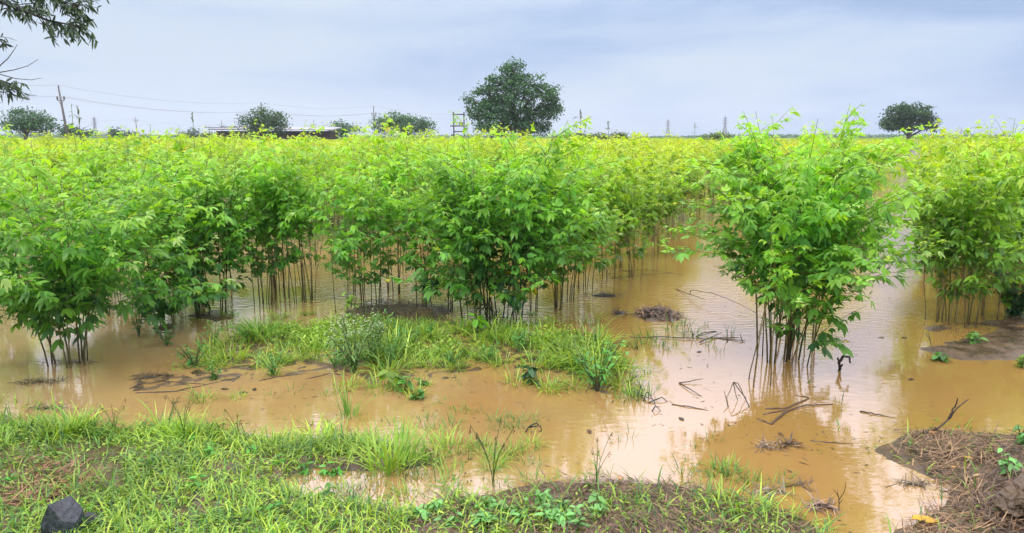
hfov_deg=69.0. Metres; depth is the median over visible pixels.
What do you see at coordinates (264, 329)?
grass tuft
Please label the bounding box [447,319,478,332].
grass tuft
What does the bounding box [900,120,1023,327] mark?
crop plant
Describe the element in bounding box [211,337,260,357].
grass tuft
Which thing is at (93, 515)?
rock
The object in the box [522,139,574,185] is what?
crop plant
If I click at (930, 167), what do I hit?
crop plant
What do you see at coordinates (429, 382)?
grass sprig
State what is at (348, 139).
crop plant
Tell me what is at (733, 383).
arched twig
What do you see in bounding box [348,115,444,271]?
crop plant
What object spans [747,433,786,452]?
drift clump
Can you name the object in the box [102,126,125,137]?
tree
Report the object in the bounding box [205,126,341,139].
shed
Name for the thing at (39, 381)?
drift clump
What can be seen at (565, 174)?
crop plant
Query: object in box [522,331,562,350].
grass tuft
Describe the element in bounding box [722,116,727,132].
pylon
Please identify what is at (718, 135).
bush
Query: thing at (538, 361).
grass tuft
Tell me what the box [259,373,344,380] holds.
drift twigs
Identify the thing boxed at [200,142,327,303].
crop plant
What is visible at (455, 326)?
grass tuft
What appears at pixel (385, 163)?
crop plant
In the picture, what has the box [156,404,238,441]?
grass tuft
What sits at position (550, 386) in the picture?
grass sprig
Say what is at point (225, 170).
crop plant
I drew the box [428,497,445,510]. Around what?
broadleaf weed
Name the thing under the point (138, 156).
crop plant
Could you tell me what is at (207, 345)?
grass tuft
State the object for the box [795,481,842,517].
drift clump
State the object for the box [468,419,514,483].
seed grass
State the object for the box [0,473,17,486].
broadleaf weed
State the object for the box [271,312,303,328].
grass tuft
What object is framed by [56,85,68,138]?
power pole
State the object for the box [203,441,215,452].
broadleaf weed
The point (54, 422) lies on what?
grass tuft
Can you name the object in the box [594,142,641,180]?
crop plant
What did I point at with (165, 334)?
leafy weed
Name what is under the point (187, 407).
seed grass
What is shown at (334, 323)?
grass tuft
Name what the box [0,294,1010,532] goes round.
flotsam
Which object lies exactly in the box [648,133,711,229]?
crop plant
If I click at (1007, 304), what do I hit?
lobed leaf plant
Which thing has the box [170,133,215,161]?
crop plant
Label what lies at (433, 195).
crop plant
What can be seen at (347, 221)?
crop plant
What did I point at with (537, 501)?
broadleaf weed
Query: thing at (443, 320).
grass tuft
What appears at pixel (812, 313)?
crop plant
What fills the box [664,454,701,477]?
grass sprig
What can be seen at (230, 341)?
grass tuft
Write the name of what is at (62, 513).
rock
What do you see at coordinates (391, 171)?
crop plant
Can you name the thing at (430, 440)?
grass tuft
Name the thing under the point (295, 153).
crop plant
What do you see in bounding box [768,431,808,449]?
drift clump
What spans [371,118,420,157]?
crop plant
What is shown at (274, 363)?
grass tuft
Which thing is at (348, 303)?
yellow green sapling
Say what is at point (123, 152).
crop plant
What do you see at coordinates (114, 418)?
seed grass
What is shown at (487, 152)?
crop plant
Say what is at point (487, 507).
broadleaf weed
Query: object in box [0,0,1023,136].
sky
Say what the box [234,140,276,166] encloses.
crop plant
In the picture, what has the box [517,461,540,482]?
grass sprig
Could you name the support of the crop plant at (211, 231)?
on the ground at (902, 457)
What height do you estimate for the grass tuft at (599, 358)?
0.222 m
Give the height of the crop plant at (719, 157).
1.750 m
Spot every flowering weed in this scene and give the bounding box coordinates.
[320,308,383,372]
[359,315,390,354]
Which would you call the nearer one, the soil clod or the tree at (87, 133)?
the soil clod
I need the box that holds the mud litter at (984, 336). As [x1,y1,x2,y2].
[920,315,1023,362]
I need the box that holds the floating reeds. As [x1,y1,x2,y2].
[630,331,744,342]
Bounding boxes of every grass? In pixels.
[0,390,1023,532]
[99,400,125,432]
[160,396,180,428]
[163,312,630,378]
[165,390,197,436]
[224,409,246,437]
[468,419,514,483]
[583,432,612,484]
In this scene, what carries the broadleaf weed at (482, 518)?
on the ground at (902, 457)
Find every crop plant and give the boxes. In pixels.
[0,121,234,367]
[0,131,41,287]
[0,134,69,286]
[0,144,48,253]
[0,153,41,225]
[1,132,55,211]
[3,138,119,256]
[4,151,66,235]
[12,146,43,219]
[21,138,86,229]
[29,131,87,195]
[37,140,74,209]
[38,132,122,167]
[38,143,124,210]
[47,151,116,194]
[49,144,172,315]
[56,136,111,195]
[58,128,166,279]
[62,124,152,296]
[63,133,140,166]
[88,145,234,329]
[95,130,147,163]
[108,135,222,300]
[110,133,165,161]
[112,128,155,165]
[113,139,132,167]
[114,146,279,319]
[121,146,155,187]
[130,128,269,313]
[131,128,230,253]
[135,136,149,157]
[138,138,252,276]
[140,126,224,178]
[145,137,198,151]
[160,151,256,283]
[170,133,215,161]
[183,147,222,212]
[190,139,250,233]
[199,134,248,203]
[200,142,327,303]
[201,133,233,198]
[202,130,248,215]
[204,121,334,274]
[209,135,242,201]
[212,128,332,291]
[218,150,260,228]
[220,122,274,214]
[223,129,251,196]
[224,133,328,300]
[229,143,357,303]
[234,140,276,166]
[242,135,309,173]
[245,140,308,174]
[246,133,317,178]
[272,134,321,231]
[277,145,341,265]
[280,132,338,221]
[281,141,318,226]
[291,126,371,224]
[300,161,381,317]
[303,157,347,236]
[308,127,403,292]
[310,139,363,232]
[312,141,366,227]
[318,150,420,305]
[319,132,378,229]
[319,147,375,231]
[330,116,438,293]
[330,138,389,232]
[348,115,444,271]
[370,133,461,279]
[370,141,417,230]
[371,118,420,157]
[374,180,439,262]
[380,115,630,325]
[380,129,434,154]
[386,152,481,308]
[392,140,500,309]
[394,122,438,164]
[403,150,538,320]
[406,137,470,195]
[411,136,462,173]
[418,128,450,149]
[418,151,455,235]
[420,132,460,169]
[427,128,500,181]
[428,133,470,166]
[438,111,518,270]
[468,131,523,188]
[474,123,519,155]
[476,145,595,313]
[479,139,521,157]
[481,127,546,212]
[489,141,506,163]
[498,124,560,157]
[499,133,541,174]
[519,138,621,310]
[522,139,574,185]
[524,140,630,301]
[531,135,602,271]
[541,117,657,290]
[541,141,588,184]
[567,132,657,277]
[569,136,610,179]
[582,131,626,154]
[587,147,651,267]
[592,140,630,200]
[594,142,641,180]
[599,134,645,155]
[600,145,682,278]
[601,138,647,177]
[605,135,678,249]
[606,131,653,173]
[611,135,637,149]
[620,148,676,233]
[623,146,684,184]
[625,139,684,240]
[626,132,708,254]
[631,132,655,155]
[638,130,670,176]
[640,137,696,222]
[640,141,680,180]
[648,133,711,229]
[658,142,708,213]
[661,111,956,362]
[661,130,715,219]
[679,145,712,206]
[682,141,718,210]
[691,103,908,339]
[702,136,738,205]
[704,142,728,207]
[736,213,829,387]
[740,177,914,366]
[750,146,787,190]
[783,115,851,172]
[838,140,886,191]
[876,152,993,321]
[879,148,1014,324]
[894,142,973,239]
[895,119,998,269]
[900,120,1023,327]
[906,140,984,219]
[907,145,978,281]
[925,129,1023,294]
[928,126,1012,189]
[928,129,973,222]
[931,115,1023,269]
[931,130,983,176]
[939,133,1023,318]
[959,129,1008,170]
[978,128,1023,286]
[980,153,1023,293]
[981,130,1023,285]
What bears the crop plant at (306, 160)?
on the ground at (902, 457)
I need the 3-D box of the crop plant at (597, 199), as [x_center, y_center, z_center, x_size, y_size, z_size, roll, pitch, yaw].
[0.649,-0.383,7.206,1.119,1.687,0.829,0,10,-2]
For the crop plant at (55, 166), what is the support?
on the ground at (902, 457)
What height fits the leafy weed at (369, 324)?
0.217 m
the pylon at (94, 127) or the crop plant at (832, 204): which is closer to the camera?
the crop plant at (832, 204)
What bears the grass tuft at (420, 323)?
on the ground at (902, 457)
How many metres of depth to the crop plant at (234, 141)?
15.84 m
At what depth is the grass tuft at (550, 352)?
5.41 m
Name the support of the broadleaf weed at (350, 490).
on the ground at (902, 457)
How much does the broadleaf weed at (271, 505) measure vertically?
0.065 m
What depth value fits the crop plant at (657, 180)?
12.16 m
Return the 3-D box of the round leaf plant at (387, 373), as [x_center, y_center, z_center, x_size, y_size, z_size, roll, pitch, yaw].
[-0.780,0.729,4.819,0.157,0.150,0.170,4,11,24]
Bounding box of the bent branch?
[676,289,755,312]
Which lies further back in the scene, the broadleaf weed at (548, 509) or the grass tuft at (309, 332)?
the grass tuft at (309, 332)
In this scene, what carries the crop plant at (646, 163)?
on the ground at (902, 457)
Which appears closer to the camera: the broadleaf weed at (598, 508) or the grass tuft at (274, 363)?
the broadleaf weed at (598, 508)
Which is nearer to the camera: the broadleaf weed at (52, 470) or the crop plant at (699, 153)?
the broadleaf weed at (52, 470)
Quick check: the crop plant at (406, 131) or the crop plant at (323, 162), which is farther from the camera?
the crop plant at (406, 131)
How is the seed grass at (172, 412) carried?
on the ground at (902, 457)
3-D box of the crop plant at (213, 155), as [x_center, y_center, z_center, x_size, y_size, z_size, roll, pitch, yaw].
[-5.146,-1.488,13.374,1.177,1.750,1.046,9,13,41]
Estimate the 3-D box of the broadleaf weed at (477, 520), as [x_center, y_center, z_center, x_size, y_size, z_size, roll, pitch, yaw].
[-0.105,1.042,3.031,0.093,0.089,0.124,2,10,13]
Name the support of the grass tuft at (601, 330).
on the ground at (902, 457)
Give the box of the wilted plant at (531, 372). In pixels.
[517,364,540,386]
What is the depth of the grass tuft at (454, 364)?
5.20 m
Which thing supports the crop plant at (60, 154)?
on the ground at (902, 457)
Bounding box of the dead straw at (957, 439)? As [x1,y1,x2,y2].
[883,418,1023,532]
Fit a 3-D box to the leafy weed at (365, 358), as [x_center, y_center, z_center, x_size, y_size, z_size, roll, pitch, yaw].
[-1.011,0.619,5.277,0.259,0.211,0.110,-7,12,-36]
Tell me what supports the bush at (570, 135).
on the ground at (902, 457)
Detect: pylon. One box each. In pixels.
[92,118,97,133]
[666,120,669,135]
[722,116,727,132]
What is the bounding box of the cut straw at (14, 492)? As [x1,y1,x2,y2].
[0,450,108,508]
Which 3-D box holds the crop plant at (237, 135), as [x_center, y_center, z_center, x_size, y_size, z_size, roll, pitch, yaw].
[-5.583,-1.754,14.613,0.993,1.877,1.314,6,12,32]
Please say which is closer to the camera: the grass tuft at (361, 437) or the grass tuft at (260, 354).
the grass tuft at (361, 437)
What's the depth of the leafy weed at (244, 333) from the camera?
5.86 m
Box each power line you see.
[59,85,258,102]
[62,97,211,112]
[64,96,257,112]
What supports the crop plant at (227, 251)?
on the ground at (902, 457)
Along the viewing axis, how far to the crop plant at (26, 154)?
12.34 m
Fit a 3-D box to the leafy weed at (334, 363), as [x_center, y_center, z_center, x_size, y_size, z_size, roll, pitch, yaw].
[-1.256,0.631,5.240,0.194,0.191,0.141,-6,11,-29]
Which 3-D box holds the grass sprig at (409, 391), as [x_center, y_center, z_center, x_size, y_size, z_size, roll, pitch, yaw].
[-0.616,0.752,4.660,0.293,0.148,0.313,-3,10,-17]
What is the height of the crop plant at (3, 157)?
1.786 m
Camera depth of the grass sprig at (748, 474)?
3.51 m
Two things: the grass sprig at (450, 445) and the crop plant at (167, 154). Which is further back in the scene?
the crop plant at (167, 154)
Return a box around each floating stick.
[672,404,707,410]
[810,440,850,443]
[860,411,893,417]
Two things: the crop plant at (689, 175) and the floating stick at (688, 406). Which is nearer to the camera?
the floating stick at (688, 406)
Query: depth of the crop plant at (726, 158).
5.63 m
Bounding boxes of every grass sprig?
[184,382,217,405]
[189,343,228,362]
[202,353,229,369]
[223,387,250,402]
[265,338,309,363]
[299,348,327,362]
[323,474,365,496]
[326,370,372,395]
[344,476,364,492]
[352,359,399,397]
[353,467,378,487]
[362,350,413,381]
[375,346,415,364]
[383,481,426,501]
[396,376,430,400]
[412,352,442,368]
[417,375,437,387]
[417,422,483,454]
[428,416,456,432]
[437,411,465,424]
[437,434,465,454]
[461,432,503,454]
[469,444,520,470]
[471,448,516,473]
[479,441,524,463]
[495,361,539,385]
[500,433,530,459]
[510,426,550,448]
[515,315,542,326]
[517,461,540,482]
[527,368,569,393]
[530,372,568,394]
[556,373,589,389]
[578,308,612,324]
[608,373,654,400]
[624,381,650,397]
[624,382,653,398]
[626,329,653,348]
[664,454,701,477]
[678,317,705,335]
[688,453,728,476]
[693,448,739,476]
[704,455,735,478]
[716,455,750,479]
[720,456,760,485]
[725,457,748,478]
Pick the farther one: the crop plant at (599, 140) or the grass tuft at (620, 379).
the crop plant at (599, 140)
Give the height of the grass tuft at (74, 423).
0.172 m
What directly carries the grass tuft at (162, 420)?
on the ground at (902, 457)
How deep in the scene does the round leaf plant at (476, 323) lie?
5.99 m
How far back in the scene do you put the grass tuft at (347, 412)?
4.32 m
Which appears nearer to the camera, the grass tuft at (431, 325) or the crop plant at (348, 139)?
the grass tuft at (431, 325)
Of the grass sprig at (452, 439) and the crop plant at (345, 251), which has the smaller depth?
the grass sprig at (452, 439)
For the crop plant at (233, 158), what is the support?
on the ground at (902, 457)
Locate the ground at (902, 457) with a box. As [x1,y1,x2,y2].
[0,137,1023,532]
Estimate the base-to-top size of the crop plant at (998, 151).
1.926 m
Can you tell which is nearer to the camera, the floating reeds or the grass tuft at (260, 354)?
the grass tuft at (260, 354)
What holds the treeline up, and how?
on the ground at (902, 457)
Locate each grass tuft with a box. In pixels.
[12,399,112,443]
[24,400,100,437]
[26,415,82,445]
[34,411,96,437]
[42,398,106,435]
[43,406,116,436]
[113,397,202,434]
[147,416,195,441]
[148,410,203,435]
[150,411,212,439]
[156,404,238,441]
[164,415,229,438]
[176,332,234,355]
[187,348,225,369]
[198,342,246,367]
[199,335,263,361]
[200,339,220,352]
[211,305,239,319]
[211,319,274,348]
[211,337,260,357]
[217,314,247,330]
[221,310,306,347]
[222,321,291,343]
[226,318,260,330]
[230,311,281,326]
[247,347,280,358]
[247,425,282,448]
[253,343,298,375]
[256,430,298,450]
[258,315,289,334]
[262,318,298,335]
[266,307,294,320]
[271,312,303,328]
[281,422,333,451]
[287,409,347,442]
[292,327,337,357]
[293,319,324,339]
[293,351,312,361]
[299,308,314,315]
[300,341,325,353]
[314,310,359,334]
[320,342,366,363]
[320,425,365,455]
[329,381,381,417]
[329,414,443,477]
[335,414,387,454]
[339,420,388,448]
[342,420,393,444]
[347,327,432,376]
[351,309,382,324]
[357,335,406,365]
[359,318,419,358]
[359,318,429,350]
[365,311,412,342]
[371,313,428,342]
[372,334,422,354]
[377,319,439,354]
[379,419,424,445]
[397,311,434,331]
[398,346,432,368]
[405,314,431,327]
[405,317,440,333]
[410,322,453,342]
[410,424,457,450]
[413,323,458,339]
[416,317,446,335]
[423,326,444,341]
[430,343,472,371]
[432,315,456,326]
[434,328,465,344]
[438,306,490,335]
[439,354,471,375]
[440,312,489,334]
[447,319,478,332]
[451,312,519,346]
[464,312,527,343]
[469,308,537,342]
[469,346,519,368]
[478,305,510,318]
[481,318,530,350]
[485,324,520,341]
[487,356,502,365]
[488,307,531,333]
[497,327,532,349]
[498,339,569,376]
[516,319,563,347]
[517,315,543,328]
[519,307,538,316]
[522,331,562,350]
[526,337,575,367]
[527,311,566,326]
[536,342,576,362]
[544,325,621,355]
[547,334,600,355]
[547,350,610,380]
[548,339,593,364]
[552,336,622,375]
[554,327,605,357]
[555,347,625,388]
[556,340,625,376]
[563,342,641,383]
[568,322,627,358]
[571,315,631,346]
[577,340,636,365]
[583,361,660,398]
[596,349,656,375]
[700,450,742,471]
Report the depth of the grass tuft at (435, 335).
5.96 m
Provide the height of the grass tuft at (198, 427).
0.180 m
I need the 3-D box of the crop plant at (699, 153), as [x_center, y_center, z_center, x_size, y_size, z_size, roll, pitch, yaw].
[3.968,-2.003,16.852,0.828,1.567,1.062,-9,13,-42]
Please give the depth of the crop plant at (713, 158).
16.41 m
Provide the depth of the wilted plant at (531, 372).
4.86 m
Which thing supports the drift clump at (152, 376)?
on the water
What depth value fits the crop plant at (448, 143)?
13.12 m
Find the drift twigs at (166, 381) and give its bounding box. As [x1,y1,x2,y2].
[129,375,221,392]
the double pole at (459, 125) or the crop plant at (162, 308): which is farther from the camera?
the double pole at (459, 125)
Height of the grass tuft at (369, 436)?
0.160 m
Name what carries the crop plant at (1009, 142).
on the ground at (902, 457)
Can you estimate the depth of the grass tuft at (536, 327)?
5.94 m
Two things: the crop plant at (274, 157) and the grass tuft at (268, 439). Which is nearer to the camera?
the grass tuft at (268, 439)
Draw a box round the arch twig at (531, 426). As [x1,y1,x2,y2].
[525,422,541,431]
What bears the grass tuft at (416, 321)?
on the ground at (902, 457)
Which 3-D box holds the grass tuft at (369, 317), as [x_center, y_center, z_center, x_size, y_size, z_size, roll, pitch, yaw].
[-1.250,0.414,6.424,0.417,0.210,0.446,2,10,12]
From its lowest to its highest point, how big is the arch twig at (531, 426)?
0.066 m
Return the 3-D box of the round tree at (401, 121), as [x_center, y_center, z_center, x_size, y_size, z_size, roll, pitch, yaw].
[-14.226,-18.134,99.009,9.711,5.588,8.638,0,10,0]
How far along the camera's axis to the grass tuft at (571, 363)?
5.12 m
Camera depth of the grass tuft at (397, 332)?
5.89 m
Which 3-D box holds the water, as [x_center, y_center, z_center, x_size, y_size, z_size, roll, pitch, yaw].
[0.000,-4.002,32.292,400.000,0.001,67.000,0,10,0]
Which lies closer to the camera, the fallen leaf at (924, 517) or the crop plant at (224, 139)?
the fallen leaf at (924, 517)
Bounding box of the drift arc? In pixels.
[613,270,682,277]
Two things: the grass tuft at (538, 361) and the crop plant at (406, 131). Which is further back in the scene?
the crop plant at (406, 131)
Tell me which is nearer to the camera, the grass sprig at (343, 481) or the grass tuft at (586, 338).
the grass sprig at (343, 481)
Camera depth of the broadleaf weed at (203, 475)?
3.32 m
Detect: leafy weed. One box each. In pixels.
[130,306,145,336]
[149,323,175,345]
[171,334,210,367]
[200,321,223,344]
[204,360,222,379]
[237,326,250,341]
[256,343,288,374]
[322,343,348,367]
[334,346,347,367]
[353,339,381,363]
[358,313,381,335]
[371,309,394,337]
[376,337,404,358]
[381,336,408,366]
[385,371,421,392]
[390,326,414,348]
[393,317,413,338]
[401,321,421,343]
[409,389,424,399]
[417,318,435,338]
[417,377,429,385]
[444,348,463,365]
[474,342,499,362]
[510,326,527,346]
[511,330,525,351]
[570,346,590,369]
[572,334,627,391]
[589,325,608,341]
[930,350,951,361]
[962,330,988,343]
[997,448,1023,475]
[1013,424,1023,444]
[1014,354,1023,367]
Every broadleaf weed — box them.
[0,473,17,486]
[44,464,60,476]
[138,453,156,464]
[186,474,207,488]
[198,448,215,458]
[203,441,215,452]
[246,443,257,453]
[258,501,284,514]
[271,454,285,464]
[297,461,313,474]
[315,482,336,495]
[319,461,333,475]
[329,467,343,476]
[343,489,356,504]
[411,503,431,518]
[421,503,442,511]
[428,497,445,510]
[433,511,463,525]
[468,511,498,523]
[471,513,496,527]
[473,514,498,525]
[474,498,497,510]
[479,495,498,506]
[485,496,506,510]
[485,499,497,511]
[510,506,526,527]
[512,497,536,511]
[532,512,558,525]
[534,489,552,500]
[535,489,550,504]
[536,501,556,509]
[541,503,564,520]
[543,506,557,523]
[548,507,565,518]
[550,498,569,508]
[552,508,575,529]
[562,504,580,520]
[571,515,589,528]
[572,503,606,515]
[587,492,610,508]
[588,503,608,517]
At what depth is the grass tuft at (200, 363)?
5.27 m
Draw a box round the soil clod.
[994,474,1023,516]
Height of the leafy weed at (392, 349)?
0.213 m
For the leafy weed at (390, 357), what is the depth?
5.27 m
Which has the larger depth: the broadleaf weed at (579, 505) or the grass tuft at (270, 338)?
the grass tuft at (270, 338)
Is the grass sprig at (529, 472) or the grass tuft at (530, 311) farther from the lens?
the grass tuft at (530, 311)
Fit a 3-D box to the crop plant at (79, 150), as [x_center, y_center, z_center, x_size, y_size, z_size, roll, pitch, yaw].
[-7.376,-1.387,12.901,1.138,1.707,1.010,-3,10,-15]
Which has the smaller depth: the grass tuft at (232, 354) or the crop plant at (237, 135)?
the grass tuft at (232, 354)
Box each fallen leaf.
[911,515,929,519]
[925,518,939,522]
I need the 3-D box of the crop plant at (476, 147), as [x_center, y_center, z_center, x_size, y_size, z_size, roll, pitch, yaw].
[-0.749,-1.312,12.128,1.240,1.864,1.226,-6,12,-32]
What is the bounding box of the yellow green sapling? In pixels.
[342,286,364,324]
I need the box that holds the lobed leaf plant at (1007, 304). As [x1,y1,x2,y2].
[1001,283,1022,318]
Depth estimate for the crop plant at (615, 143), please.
15.62 m
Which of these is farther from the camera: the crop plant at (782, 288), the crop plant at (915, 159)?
the crop plant at (915, 159)
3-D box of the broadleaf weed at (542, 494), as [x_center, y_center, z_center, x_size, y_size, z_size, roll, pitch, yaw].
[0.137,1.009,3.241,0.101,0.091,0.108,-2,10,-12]
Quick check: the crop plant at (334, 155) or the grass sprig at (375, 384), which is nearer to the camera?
the grass sprig at (375, 384)
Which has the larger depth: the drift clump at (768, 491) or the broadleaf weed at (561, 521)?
the drift clump at (768, 491)
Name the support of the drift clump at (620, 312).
on the water
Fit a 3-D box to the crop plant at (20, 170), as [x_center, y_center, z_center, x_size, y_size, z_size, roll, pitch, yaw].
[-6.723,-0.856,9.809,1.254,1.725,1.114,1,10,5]
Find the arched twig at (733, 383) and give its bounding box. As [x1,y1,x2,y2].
[724,382,749,406]
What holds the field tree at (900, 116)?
on the ground at (902, 457)
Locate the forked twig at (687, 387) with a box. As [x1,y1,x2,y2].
[679,379,700,395]
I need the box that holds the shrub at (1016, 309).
[987,270,1023,318]
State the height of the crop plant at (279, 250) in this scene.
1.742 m
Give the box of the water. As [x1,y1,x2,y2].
[0,155,1023,532]
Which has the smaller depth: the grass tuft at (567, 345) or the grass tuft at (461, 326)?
the grass tuft at (567, 345)
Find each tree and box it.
[0,0,109,104]
[0,106,62,138]
[55,123,82,138]
[75,128,97,137]
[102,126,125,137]
[124,130,139,136]
[184,126,200,137]
[200,131,214,137]
[234,103,292,138]
[321,118,363,138]
[368,110,439,138]
[459,56,565,137]
[472,122,510,137]
[874,100,943,139]
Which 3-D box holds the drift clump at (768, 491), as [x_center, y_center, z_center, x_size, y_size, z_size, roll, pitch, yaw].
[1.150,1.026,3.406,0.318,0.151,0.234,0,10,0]
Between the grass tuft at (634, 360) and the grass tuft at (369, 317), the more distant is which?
the grass tuft at (369, 317)
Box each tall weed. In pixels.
[69,107,94,176]
[187,112,196,154]
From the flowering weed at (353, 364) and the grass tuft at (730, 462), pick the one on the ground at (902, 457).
the flowering weed at (353, 364)
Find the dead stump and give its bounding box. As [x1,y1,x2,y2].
[837,355,850,370]
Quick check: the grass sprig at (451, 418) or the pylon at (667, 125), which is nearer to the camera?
the grass sprig at (451, 418)
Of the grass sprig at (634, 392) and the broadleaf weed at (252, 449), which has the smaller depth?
the broadleaf weed at (252, 449)
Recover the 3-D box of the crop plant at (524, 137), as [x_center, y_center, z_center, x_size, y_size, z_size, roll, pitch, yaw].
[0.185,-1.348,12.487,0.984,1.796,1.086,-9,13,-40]
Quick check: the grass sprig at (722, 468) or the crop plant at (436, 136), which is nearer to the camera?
the grass sprig at (722, 468)
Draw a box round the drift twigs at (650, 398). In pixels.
[638,385,667,410]
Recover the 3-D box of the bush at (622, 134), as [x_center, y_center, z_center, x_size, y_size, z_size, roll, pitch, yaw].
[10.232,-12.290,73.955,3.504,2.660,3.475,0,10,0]
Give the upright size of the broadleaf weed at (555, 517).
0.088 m
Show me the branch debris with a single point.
(781, 414)
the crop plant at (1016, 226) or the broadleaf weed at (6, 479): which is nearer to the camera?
the broadleaf weed at (6, 479)
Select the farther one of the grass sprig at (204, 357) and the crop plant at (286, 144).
the crop plant at (286, 144)
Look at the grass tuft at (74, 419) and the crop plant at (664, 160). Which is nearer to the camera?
the grass tuft at (74, 419)
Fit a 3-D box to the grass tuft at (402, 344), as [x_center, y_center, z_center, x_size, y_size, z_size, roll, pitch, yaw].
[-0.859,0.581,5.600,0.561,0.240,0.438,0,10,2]
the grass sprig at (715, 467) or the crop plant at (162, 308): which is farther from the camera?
the crop plant at (162, 308)
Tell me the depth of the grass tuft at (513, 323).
6.15 m
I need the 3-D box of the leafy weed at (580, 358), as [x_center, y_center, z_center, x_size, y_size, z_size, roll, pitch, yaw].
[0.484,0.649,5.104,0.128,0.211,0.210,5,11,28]
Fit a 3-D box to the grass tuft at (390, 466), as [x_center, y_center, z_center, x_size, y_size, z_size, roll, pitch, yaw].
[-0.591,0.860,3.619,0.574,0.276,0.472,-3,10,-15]
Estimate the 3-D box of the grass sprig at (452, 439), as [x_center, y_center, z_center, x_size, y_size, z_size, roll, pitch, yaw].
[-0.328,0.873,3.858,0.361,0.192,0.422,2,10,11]
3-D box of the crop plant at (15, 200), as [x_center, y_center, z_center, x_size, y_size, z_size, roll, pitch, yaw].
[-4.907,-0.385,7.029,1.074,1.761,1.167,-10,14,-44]
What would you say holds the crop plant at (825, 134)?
on the ground at (902, 457)
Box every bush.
[551,130,582,139]
[576,131,608,139]
[600,129,632,140]
[697,129,737,141]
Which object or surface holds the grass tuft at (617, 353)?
on the ground at (902, 457)
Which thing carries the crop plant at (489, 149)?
on the ground at (902, 457)
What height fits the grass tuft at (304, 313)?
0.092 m
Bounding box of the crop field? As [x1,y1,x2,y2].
[0,137,1021,213]
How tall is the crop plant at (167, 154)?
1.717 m
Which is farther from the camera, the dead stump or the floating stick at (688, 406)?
the dead stump
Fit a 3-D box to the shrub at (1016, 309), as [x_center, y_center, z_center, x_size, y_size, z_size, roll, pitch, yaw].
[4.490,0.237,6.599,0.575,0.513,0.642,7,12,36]
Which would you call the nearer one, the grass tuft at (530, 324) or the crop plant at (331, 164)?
the grass tuft at (530, 324)
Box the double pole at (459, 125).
[450,112,467,137]
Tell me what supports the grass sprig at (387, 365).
on the ground at (902, 457)
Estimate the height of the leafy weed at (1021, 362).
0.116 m
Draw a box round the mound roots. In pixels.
[948,433,1023,532]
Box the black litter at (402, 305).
[329,294,456,320]
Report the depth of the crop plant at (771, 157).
12.83 m
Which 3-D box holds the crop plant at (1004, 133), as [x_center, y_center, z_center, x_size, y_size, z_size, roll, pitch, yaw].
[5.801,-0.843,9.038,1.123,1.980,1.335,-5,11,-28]
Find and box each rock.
[40,495,86,532]
[84,512,97,527]
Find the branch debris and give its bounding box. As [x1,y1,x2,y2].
[757,395,832,424]
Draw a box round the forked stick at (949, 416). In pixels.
[919,398,968,433]
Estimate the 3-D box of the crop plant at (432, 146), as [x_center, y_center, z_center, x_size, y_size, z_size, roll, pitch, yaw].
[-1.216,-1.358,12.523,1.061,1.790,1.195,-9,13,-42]
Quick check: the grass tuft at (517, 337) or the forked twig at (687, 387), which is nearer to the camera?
the forked twig at (687, 387)
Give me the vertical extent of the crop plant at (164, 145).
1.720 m
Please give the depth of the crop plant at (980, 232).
6.37 m
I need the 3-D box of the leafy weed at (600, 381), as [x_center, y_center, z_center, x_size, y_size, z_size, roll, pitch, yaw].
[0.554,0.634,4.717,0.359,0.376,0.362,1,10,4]
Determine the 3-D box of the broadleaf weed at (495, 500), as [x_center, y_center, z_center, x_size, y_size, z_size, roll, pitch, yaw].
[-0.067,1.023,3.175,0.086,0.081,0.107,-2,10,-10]
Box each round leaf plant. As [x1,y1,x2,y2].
[376,369,403,386]
[468,313,488,336]
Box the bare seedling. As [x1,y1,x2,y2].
[833,483,845,509]
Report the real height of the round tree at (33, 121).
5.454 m
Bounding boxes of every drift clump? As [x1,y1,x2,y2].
[7,373,69,386]
[27,398,72,410]
[33,355,102,367]
[119,367,181,381]
[583,288,627,298]
[607,307,627,315]
[733,478,795,501]
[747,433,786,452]
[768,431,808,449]
[778,472,816,492]
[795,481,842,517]
[884,468,947,489]
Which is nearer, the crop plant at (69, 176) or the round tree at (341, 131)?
the crop plant at (69, 176)
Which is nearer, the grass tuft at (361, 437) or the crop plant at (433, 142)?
the grass tuft at (361, 437)
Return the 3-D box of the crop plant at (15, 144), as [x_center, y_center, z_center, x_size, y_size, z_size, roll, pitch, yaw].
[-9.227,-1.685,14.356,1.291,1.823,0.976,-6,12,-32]
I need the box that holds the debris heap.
[631,301,683,321]
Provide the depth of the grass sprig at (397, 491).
3.38 m
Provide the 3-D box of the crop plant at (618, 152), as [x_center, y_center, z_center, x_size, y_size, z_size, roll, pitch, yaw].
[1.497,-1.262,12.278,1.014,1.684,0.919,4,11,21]
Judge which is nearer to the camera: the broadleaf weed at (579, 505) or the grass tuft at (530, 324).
the broadleaf weed at (579, 505)
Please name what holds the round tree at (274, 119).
on the ground at (902, 457)
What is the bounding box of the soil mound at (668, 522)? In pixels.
[408,464,833,532]
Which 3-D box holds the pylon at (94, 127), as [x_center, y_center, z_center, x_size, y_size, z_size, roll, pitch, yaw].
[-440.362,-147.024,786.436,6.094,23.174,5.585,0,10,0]
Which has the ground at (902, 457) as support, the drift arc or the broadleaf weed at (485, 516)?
the broadleaf weed at (485, 516)
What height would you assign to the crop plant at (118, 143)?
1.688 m
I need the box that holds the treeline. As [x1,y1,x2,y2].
[1,133,1014,138]
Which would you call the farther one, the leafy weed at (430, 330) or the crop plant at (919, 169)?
the crop plant at (919, 169)

